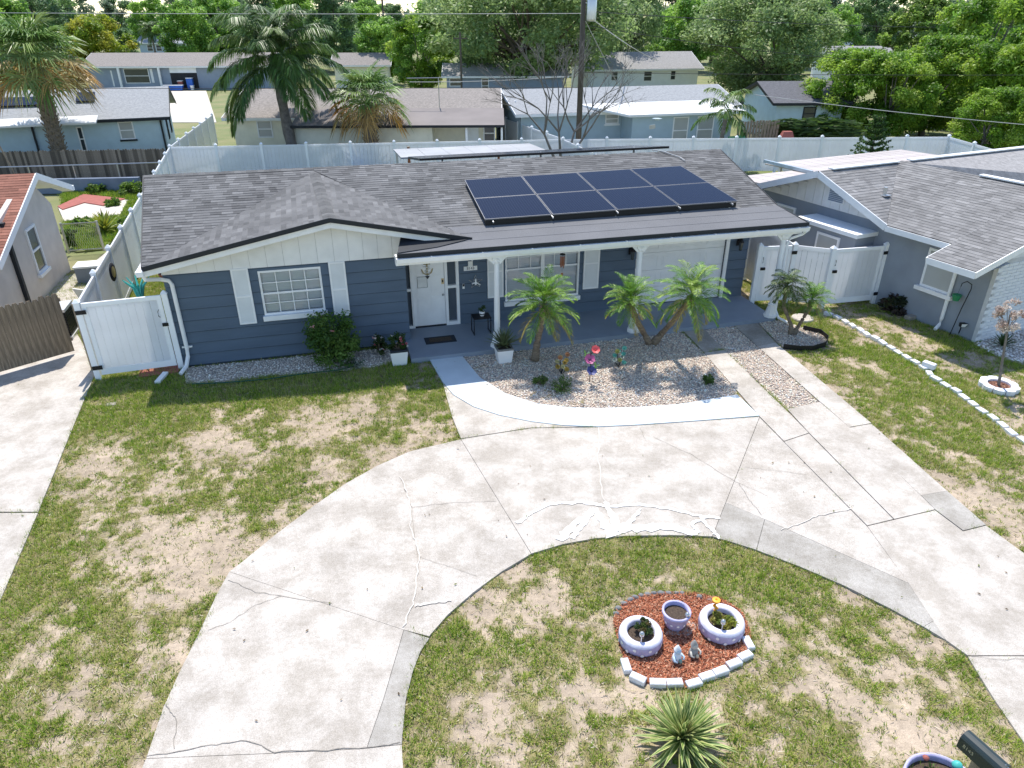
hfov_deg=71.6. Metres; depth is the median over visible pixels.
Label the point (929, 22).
background tree
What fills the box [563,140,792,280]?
vinyl fence
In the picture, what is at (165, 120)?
window
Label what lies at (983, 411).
border block
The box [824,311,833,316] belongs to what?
border block
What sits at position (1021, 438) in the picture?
border block
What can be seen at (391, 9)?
background tree
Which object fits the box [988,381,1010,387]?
mulch
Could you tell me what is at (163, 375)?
splash pipe
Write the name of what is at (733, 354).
gravel
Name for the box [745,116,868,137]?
vine hedge
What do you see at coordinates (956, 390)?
border block
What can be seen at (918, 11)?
tree
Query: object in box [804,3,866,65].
background tree
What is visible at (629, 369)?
gravel
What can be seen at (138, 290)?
turquoise ornament
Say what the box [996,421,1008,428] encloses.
border block
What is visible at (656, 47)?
background tree
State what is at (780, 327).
gravel base
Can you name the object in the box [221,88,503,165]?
cream house
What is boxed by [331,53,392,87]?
brown roof house
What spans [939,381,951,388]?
border block
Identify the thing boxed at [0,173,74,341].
beige house
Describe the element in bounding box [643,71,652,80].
window
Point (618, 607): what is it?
edging stone
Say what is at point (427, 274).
anchor decoration
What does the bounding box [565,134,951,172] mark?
vinyl fence
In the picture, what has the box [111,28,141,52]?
background tree
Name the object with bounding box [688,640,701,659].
garden figurine
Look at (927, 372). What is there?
border block
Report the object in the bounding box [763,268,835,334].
date palm
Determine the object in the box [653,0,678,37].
horizon tree
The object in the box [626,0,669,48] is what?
horizon tree
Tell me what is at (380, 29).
green tree
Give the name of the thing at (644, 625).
succulent
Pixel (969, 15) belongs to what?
green tree
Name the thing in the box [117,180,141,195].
yard plant
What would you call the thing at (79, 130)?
window
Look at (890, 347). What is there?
border block
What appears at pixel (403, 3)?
sky
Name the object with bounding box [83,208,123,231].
yellow agave
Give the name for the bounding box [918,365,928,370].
border block
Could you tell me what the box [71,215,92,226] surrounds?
yard plant
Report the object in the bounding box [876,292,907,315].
dark plant
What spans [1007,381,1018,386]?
ring block
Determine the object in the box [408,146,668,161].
solar array
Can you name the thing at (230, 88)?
power line
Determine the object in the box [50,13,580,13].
power line
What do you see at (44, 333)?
wood gate
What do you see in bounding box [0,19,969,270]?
ground
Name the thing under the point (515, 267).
window
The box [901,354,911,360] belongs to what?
border block
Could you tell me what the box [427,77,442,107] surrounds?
antenna mast
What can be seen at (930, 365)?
border block
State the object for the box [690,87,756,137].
queen palm
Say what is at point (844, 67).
green tree
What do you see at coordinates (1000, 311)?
tree
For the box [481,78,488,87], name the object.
window
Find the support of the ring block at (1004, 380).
on the lawn at (888, 749)
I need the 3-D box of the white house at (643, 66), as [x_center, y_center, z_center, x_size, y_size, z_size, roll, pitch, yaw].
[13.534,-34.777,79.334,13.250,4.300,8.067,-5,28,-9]
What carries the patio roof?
on the ground at (222, 128)
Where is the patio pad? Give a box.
[58,200,126,220]
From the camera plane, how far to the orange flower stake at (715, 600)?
10.32 m
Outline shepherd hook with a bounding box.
[949,281,971,335]
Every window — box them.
[24,223,51,278]
[76,126,87,150]
[117,121,137,141]
[123,68,150,82]
[156,45,161,50]
[165,120,170,138]
[256,121,273,137]
[257,266,327,321]
[449,78,460,85]
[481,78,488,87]
[483,128,494,140]
[504,251,579,306]
[604,114,619,125]
[611,71,617,80]
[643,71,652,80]
[670,70,675,79]
[671,116,689,138]
[696,115,714,137]
[777,202,795,239]
[802,107,816,119]
[812,231,840,262]
[919,247,952,293]
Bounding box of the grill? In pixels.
[780,131,793,137]
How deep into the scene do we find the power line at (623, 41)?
48.15 m
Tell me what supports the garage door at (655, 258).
in the house at (252, 264)
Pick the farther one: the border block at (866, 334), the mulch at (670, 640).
the border block at (866, 334)
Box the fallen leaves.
[21,355,1008,720]
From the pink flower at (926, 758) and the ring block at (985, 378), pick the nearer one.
the pink flower at (926, 758)
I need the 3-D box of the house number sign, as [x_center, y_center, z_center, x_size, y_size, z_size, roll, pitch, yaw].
[-1.148,-3.337,19.574,0.380,0.425,0.052,-7,28,-13]
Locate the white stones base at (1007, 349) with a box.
[975,331,1023,364]
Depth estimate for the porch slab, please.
20.04 m
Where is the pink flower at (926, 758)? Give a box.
[923,754,929,760]
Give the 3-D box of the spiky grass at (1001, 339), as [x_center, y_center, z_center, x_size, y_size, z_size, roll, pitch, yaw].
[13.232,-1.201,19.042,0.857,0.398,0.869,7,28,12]
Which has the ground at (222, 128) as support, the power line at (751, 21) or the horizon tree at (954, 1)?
the horizon tree at (954, 1)
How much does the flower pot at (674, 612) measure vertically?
0.285 m
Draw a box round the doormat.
[424,335,456,344]
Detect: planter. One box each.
[388,344,407,365]
[494,343,513,363]
[618,615,662,657]
[698,603,744,645]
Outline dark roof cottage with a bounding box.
[741,81,853,133]
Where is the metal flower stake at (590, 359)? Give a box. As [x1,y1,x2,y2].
[584,345,599,381]
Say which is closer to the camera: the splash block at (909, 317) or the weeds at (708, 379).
the weeds at (708, 379)
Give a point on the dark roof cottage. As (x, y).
(771, 108)
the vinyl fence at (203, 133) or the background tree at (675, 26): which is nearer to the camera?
the vinyl fence at (203, 133)
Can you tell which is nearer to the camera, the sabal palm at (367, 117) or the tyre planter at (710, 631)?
the tyre planter at (710, 631)
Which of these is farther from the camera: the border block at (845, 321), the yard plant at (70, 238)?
the yard plant at (70, 238)
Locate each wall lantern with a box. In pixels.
[628,247,635,259]
[736,238,743,250]
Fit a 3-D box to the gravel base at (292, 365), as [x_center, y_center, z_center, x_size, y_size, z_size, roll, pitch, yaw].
[-5.430,-0.425,18.227,5.723,0.100,1.130,-7,28,-12]
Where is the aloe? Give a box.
[485,326,523,348]
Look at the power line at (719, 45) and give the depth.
41.67 m
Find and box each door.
[169,68,196,72]
[411,262,446,327]
[467,128,478,140]
[639,240,724,303]
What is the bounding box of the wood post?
[71,304,91,369]
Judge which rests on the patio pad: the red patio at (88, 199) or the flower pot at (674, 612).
the red patio at (88, 199)
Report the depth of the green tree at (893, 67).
47.07 m
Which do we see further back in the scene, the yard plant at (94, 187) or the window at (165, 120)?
the window at (165, 120)
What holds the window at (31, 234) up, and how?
in the beige house at (34, 263)
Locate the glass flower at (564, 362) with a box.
[555,352,569,373]
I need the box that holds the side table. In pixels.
[471,312,490,335]
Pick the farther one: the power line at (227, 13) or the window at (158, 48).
the window at (158, 48)
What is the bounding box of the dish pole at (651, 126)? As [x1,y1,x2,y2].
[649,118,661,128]
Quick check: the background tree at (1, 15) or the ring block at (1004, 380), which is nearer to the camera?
the ring block at (1004, 380)
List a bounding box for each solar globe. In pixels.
[639,631,644,641]
[721,619,725,629]
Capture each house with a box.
[0,86,175,151]
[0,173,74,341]
[79,52,281,89]
[135,149,810,374]
[137,32,191,52]
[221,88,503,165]
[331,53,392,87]
[441,63,568,88]
[496,84,745,152]
[569,51,703,86]
[757,146,1023,342]
[810,46,893,79]
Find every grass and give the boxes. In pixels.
[983,332,1017,349]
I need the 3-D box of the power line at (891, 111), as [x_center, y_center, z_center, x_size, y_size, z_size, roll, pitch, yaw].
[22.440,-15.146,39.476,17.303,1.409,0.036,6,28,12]
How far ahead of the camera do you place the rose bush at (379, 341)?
18.55 m
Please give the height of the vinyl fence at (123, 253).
2.035 m
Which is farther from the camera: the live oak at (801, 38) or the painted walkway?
the live oak at (801, 38)
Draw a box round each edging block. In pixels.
[620,658,631,673]
[629,671,646,686]
[649,678,665,688]
[666,678,683,688]
[684,677,702,690]
[698,670,715,682]
[712,665,729,677]
[725,657,742,670]
[736,649,753,662]
[741,636,755,650]
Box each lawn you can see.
[0,271,1023,767]
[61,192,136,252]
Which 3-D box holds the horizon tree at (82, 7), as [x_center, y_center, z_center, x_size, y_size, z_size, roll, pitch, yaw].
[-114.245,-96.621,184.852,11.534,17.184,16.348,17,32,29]
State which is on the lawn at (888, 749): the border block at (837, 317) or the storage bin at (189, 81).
the border block at (837, 317)
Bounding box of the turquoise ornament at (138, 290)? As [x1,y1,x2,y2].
[122,275,151,340]
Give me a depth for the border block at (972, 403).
16.34 m
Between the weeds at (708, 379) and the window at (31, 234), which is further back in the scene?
the window at (31, 234)
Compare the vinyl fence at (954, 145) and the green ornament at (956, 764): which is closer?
the green ornament at (956, 764)
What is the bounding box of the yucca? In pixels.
[629,687,738,767]
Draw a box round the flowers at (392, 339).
[387,331,408,349]
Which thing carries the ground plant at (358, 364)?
on the gravel base at (292, 365)
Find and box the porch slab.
[406,296,775,362]
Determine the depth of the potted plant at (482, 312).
19.48 m
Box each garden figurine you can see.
[670,645,684,664]
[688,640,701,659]
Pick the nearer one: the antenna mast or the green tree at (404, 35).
the antenna mast
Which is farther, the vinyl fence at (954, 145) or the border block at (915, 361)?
the vinyl fence at (954, 145)
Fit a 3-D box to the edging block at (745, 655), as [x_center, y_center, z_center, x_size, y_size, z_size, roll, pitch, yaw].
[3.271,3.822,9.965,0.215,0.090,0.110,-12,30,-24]
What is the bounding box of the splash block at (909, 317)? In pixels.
[904,314,916,320]
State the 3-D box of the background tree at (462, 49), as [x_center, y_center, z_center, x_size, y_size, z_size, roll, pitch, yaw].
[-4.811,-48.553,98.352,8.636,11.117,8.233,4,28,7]
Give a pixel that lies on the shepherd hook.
(956, 296)
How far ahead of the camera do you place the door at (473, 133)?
43.13 m
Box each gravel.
[464,331,736,407]
[706,326,816,408]
[760,320,826,345]
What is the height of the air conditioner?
0.860 m
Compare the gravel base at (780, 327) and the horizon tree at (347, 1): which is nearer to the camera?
the gravel base at (780, 327)
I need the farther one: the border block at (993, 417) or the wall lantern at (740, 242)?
the wall lantern at (740, 242)
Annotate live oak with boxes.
[407,0,647,80]
[559,0,667,60]
[679,0,848,94]
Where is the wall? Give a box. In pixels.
[37,177,141,193]
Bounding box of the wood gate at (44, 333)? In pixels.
[0,293,74,371]
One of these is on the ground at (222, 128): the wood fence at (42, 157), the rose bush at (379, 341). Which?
the wood fence at (42, 157)
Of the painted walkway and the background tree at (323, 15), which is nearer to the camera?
the painted walkway
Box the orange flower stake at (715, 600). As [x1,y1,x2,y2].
[712,597,719,611]
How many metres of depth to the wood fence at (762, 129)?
41.62 m
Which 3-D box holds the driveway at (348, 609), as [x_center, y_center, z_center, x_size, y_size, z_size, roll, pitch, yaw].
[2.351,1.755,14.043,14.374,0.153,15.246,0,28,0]
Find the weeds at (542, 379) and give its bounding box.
[531,374,547,385]
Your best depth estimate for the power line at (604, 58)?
39.36 m
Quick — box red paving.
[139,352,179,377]
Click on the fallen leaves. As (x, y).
(571, 529)
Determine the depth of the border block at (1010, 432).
15.24 m
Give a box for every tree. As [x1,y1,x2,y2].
[0,0,41,73]
[0,8,25,67]
[20,0,79,63]
[53,0,97,39]
[55,11,137,62]
[97,0,131,39]
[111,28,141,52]
[126,0,164,40]
[151,0,223,52]
[163,0,219,28]
[186,0,246,51]
[205,0,232,33]
[228,0,289,51]
[269,0,324,61]
[302,0,360,64]
[334,0,376,39]
[338,0,393,52]
[352,15,403,78]
[377,3,405,22]
[382,12,454,87]
[411,0,456,59]
[446,20,503,62]
[479,34,645,156]
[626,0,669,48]
[645,44,664,51]
[649,5,686,45]
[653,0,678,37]
[658,0,718,62]
[695,0,747,62]
[713,36,752,64]
[769,0,830,51]
[799,45,904,126]
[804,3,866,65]
[828,0,854,9]
[841,49,945,136]
[843,7,883,44]
[844,0,903,45]
[876,0,951,81]
[889,32,1000,135]
[893,22,920,40]
[917,4,963,40]
[918,0,1010,46]
[919,0,1023,99]
[921,0,967,22]
[945,84,1023,148]
[949,26,1023,146]
[991,297,1023,385]
[1005,19,1023,43]
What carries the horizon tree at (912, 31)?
on the ground at (222, 128)
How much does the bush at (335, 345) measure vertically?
1.520 m
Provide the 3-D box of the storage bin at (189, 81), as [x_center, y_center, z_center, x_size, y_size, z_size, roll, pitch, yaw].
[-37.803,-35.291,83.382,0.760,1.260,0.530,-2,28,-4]
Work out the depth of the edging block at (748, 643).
10.13 m
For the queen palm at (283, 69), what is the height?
8.452 m
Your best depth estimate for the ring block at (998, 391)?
16.82 m
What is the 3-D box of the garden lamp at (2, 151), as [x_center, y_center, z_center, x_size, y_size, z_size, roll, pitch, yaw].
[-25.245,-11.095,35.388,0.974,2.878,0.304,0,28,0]
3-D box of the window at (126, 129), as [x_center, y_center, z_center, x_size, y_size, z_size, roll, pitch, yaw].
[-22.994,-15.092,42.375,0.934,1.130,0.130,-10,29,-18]
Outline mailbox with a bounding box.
[956,730,1011,767]
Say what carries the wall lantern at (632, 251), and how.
attached to the house at (252, 264)
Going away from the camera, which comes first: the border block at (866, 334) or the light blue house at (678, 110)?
the border block at (866, 334)
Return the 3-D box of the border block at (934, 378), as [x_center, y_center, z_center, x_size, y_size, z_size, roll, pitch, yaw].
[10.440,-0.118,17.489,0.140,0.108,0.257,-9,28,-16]
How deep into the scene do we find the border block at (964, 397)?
16.62 m
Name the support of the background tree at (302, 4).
on the ground at (222, 128)
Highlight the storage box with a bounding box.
[72,260,100,282]
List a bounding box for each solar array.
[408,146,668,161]
[465,166,737,225]
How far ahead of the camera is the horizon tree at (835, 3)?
183.22 m
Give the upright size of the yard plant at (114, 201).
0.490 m
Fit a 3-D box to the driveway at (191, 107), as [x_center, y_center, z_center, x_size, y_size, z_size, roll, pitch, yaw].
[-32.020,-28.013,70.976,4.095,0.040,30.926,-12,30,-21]
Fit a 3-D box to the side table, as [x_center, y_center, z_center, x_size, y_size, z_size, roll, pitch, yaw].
[-0.856,-1.667,19.705,0.500,0.490,0.380,-7,28,-13]
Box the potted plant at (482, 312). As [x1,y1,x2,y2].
[478,305,485,315]
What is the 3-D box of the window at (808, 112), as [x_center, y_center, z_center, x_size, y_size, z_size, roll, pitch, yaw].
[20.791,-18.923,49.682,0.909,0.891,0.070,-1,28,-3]
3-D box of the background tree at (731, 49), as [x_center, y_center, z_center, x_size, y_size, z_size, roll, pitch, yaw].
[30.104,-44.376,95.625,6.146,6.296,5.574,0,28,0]
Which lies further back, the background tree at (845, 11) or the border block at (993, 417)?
the background tree at (845, 11)
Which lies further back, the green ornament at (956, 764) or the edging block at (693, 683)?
the edging block at (693, 683)
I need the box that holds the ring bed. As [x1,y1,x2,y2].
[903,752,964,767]
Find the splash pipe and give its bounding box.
[154,372,168,383]
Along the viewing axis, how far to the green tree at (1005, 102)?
41.82 m
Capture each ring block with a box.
[978,379,988,386]
[980,376,990,381]
[982,384,994,391]
[987,376,997,381]
[992,387,1005,395]
[1001,377,1010,383]
[1004,388,1015,396]
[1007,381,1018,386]
[1011,385,1019,394]
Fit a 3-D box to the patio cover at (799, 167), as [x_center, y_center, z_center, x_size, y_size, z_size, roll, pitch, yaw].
[13.495,-7.858,29.461,11.140,2.620,3.600,-12,30,-22]
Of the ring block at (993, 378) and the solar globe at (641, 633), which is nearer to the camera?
the solar globe at (641, 633)
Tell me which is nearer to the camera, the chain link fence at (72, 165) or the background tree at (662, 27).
the chain link fence at (72, 165)
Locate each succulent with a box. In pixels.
[634,616,653,635]
[710,610,738,629]
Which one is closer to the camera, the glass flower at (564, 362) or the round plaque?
the glass flower at (564, 362)
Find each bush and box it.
[301,308,362,371]
[371,333,387,354]
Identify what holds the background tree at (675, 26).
on the ground at (222, 128)
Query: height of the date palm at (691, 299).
2.801 m
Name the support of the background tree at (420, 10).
on the ground at (222, 128)
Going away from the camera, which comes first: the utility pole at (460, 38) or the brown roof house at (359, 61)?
the utility pole at (460, 38)
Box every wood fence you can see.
[0,148,164,181]
[737,120,779,137]
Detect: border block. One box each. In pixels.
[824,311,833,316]
[833,314,842,319]
[841,319,849,324]
[848,323,856,327]
[855,327,864,332]
[862,331,870,336]
[870,335,880,341]
[877,339,887,345]
[886,345,895,350]
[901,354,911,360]
[910,359,920,365]
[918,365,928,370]
[921,360,936,369]
[925,370,933,375]
[929,375,942,381]
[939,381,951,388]
[950,387,961,393]
[957,393,969,400]
[967,400,978,406]
[975,407,988,414]
[986,414,999,421]
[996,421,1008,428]
[1004,428,1018,436]
[1015,436,1023,444]
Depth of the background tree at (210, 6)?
109.42 m
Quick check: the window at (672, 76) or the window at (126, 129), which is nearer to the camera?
the window at (126, 129)
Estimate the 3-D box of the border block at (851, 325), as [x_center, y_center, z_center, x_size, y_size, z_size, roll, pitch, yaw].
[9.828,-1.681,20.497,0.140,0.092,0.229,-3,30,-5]
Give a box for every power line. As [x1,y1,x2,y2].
[16,87,577,88]
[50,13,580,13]
[450,75,577,81]
[584,72,831,74]
[585,21,630,107]
[586,11,994,27]
[588,25,868,60]
[595,21,657,60]
[755,94,1023,124]
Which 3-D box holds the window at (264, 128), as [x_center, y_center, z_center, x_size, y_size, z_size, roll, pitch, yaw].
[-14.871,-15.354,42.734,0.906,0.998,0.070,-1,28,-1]
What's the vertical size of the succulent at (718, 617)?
0.171 m
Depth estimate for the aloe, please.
18.18 m
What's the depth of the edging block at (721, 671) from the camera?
9.70 m
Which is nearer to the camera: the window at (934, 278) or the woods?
the window at (934, 278)
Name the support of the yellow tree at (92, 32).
on the ground at (222, 128)
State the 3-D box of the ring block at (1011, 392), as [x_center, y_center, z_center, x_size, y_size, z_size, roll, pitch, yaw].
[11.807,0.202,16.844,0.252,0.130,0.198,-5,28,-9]
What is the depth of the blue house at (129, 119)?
42.15 m
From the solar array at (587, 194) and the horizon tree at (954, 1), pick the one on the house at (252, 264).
the solar array at (587, 194)
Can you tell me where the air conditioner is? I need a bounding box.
[59,300,78,338]
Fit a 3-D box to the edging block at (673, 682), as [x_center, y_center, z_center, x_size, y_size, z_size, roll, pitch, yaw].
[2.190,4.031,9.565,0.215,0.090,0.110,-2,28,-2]
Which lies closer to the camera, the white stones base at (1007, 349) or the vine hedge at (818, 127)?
the white stones base at (1007, 349)
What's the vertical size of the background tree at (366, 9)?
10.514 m
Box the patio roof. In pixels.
[393,143,544,163]
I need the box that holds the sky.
[14,0,966,17]
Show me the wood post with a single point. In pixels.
(81, 336)
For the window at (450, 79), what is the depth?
70.21 m
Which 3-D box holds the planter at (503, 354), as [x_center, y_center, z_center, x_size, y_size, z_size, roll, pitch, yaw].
[-0.215,-0.792,18.377,0.420,0.410,0.420,-7,28,-13]
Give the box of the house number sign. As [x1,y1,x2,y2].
[464,260,476,270]
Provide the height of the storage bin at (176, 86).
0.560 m
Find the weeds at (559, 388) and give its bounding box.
[550,374,572,393]
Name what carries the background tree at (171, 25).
on the ground at (222, 128)
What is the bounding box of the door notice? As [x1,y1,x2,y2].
[417,277,427,287]
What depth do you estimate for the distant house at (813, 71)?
96.62 m
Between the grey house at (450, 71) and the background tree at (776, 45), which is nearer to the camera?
the grey house at (450, 71)
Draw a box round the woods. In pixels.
[74,7,918,36]
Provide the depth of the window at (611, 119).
45.41 m
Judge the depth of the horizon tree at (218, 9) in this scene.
199.28 m
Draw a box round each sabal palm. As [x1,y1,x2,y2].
[0,10,105,150]
[321,60,413,164]
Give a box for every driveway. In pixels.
[0,253,104,599]
[142,323,1023,767]
[170,91,215,122]
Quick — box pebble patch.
[666,621,697,635]
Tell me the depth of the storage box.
23.61 m
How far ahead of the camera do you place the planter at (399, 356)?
18.08 m
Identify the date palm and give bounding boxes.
[505,264,579,361]
[602,260,731,345]
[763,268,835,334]
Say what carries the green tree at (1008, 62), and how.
on the ground at (222, 128)
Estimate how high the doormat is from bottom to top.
0.018 m
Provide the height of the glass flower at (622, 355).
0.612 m
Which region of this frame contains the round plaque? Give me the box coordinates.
[109,263,116,280]
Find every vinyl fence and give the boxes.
[78,144,175,303]
[171,113,217,146]
[171,137,564,172]
[504,116,561,156]
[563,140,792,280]
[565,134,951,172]
[789,245,830,303]
[945,137,990,153]
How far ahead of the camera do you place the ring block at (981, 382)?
17.20 m
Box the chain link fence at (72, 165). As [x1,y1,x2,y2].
[0,162,157,177]
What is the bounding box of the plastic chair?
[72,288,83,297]
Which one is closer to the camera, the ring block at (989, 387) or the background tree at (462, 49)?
the ring block at (989, 387)
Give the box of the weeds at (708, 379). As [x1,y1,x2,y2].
[702,373,714,384]
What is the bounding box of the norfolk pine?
[848,114,892,154]
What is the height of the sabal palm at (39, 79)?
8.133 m
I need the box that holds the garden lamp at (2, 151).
[0,146,15,173]
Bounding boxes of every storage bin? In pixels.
[162,85,183,89]
[185,78,193,89]
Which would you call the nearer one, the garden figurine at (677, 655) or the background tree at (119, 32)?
the garden figurine at (677, 655)
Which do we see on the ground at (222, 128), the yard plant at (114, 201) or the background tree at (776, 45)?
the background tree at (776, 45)
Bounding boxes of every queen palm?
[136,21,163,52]
[206,4,351,162]
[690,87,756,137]
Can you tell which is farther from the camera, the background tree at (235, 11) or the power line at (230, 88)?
the background tree at (235, 11)
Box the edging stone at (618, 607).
[614,605,621,610]
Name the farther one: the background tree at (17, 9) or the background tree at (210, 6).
the background tree at (210, 6)
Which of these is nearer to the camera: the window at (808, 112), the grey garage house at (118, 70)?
the window at (808, 112)
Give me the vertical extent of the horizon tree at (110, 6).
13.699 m
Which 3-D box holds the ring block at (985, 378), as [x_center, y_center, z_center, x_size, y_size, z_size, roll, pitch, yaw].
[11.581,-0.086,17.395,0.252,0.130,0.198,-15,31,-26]
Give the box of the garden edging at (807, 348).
[783,325,828,350]
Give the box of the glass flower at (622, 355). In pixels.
[612,346,626,367]
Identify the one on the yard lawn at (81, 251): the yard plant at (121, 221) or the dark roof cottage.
the yard plant at (121, 221)
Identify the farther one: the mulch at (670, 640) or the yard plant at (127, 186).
the yard plant at (127, 186)
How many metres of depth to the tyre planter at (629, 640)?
10.06 m
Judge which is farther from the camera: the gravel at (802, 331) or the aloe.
the gravel at (802, 331)
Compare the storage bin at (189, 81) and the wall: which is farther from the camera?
the storage bin at (189, 81)
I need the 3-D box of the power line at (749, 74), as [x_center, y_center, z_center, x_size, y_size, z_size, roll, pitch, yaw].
[17.879,-17.148,39.219,28.397,0.204,0.028,-1,28,-1]
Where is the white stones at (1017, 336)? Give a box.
[976,330,1023,362]
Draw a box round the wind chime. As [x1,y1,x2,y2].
[560,253,564,275]
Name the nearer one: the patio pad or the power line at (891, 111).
the patio pad
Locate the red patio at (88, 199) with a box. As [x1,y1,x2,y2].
[58,194,124,209]
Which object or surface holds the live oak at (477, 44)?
on the ground at (222, 128)
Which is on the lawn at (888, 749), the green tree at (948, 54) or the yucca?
the yucca
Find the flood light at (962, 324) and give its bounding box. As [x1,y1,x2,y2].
[958,322,967,332]
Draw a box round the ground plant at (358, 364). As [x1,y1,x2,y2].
[343,356,364,368]
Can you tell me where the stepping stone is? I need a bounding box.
[791,313,813,322]
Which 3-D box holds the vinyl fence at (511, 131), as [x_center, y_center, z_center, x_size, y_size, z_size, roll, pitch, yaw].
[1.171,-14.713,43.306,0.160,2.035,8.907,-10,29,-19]
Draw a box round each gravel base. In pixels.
[186,349,408,383]
[758,321,826,347]
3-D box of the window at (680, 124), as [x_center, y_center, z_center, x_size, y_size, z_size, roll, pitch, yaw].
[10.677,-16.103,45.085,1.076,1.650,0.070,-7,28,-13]
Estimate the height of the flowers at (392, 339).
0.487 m
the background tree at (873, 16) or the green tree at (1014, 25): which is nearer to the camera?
the green tree at (1014, 25)
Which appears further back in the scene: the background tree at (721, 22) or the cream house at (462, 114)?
the background tree at (721, 22)
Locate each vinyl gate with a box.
[72,290,183,379]
[749,242,798,302]
[818,242,889,308]
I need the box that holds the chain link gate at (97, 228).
[59,220,105,253]
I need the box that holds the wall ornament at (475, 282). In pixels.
[469,275,481,287]
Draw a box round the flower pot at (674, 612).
[662,600,690,630]
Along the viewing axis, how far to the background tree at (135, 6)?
148.46 m
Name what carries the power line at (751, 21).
attached to the utility pole at (590, 15)
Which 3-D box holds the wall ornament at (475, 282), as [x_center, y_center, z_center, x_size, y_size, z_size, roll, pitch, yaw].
[-1.014,-2.870,19.841,0.387,0.368,0.070,-7,28,-13]
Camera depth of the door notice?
19.52 m
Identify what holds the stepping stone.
on the lawn at (888, 749)
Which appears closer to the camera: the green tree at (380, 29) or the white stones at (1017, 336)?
the white stones at (1017, 336)
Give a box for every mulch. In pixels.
[612,590,750,686]
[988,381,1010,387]
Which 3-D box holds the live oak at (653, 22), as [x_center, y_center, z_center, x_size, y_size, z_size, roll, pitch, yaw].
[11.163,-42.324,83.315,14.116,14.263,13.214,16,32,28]
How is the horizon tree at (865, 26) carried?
on the ground at (222, 128)
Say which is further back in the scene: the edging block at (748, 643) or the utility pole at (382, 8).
the utility pole at (382, 8)
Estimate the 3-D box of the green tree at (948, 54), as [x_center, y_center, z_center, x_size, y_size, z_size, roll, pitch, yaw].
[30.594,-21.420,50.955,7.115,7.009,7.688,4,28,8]
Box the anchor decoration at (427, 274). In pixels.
[421,263,432,278]
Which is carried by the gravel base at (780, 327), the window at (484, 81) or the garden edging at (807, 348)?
the garden edging at (807, 348)
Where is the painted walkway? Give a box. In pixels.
[430,356,758,427]
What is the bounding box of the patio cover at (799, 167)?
[748,150,935,183]
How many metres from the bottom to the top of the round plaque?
0.540 m
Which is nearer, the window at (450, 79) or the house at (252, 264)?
the house at (252, 264)
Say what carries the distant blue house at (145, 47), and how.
on the ground at (222, 128)
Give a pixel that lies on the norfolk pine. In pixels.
(877, 123)
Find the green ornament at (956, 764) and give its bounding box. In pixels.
[951,760,962,767]
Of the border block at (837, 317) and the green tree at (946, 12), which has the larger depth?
the green tree at (946, 12)
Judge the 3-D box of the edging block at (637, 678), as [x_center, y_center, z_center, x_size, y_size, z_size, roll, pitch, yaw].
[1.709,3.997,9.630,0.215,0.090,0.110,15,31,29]
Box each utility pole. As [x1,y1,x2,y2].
[381,0,383,16]
[453,32,466,87]
[576,0,596,138]
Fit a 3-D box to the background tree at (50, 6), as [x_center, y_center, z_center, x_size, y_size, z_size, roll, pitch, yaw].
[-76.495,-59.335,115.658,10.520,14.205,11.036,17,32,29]
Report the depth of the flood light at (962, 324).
19.54 m
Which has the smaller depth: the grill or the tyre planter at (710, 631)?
the tyre planter at (710, 631)
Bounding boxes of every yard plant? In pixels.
[59,228,77,247]
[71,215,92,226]
[84,183,107,193]
[102,197,120,207]
[115,215,126,228]
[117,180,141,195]
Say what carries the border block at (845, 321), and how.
on the lawn at (888, 749)
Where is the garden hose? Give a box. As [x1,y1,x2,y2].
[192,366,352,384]
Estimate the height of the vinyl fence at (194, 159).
2.035 m
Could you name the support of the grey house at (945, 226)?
on the ground at (222, 128)
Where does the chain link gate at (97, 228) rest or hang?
on the ground at (222, 128)

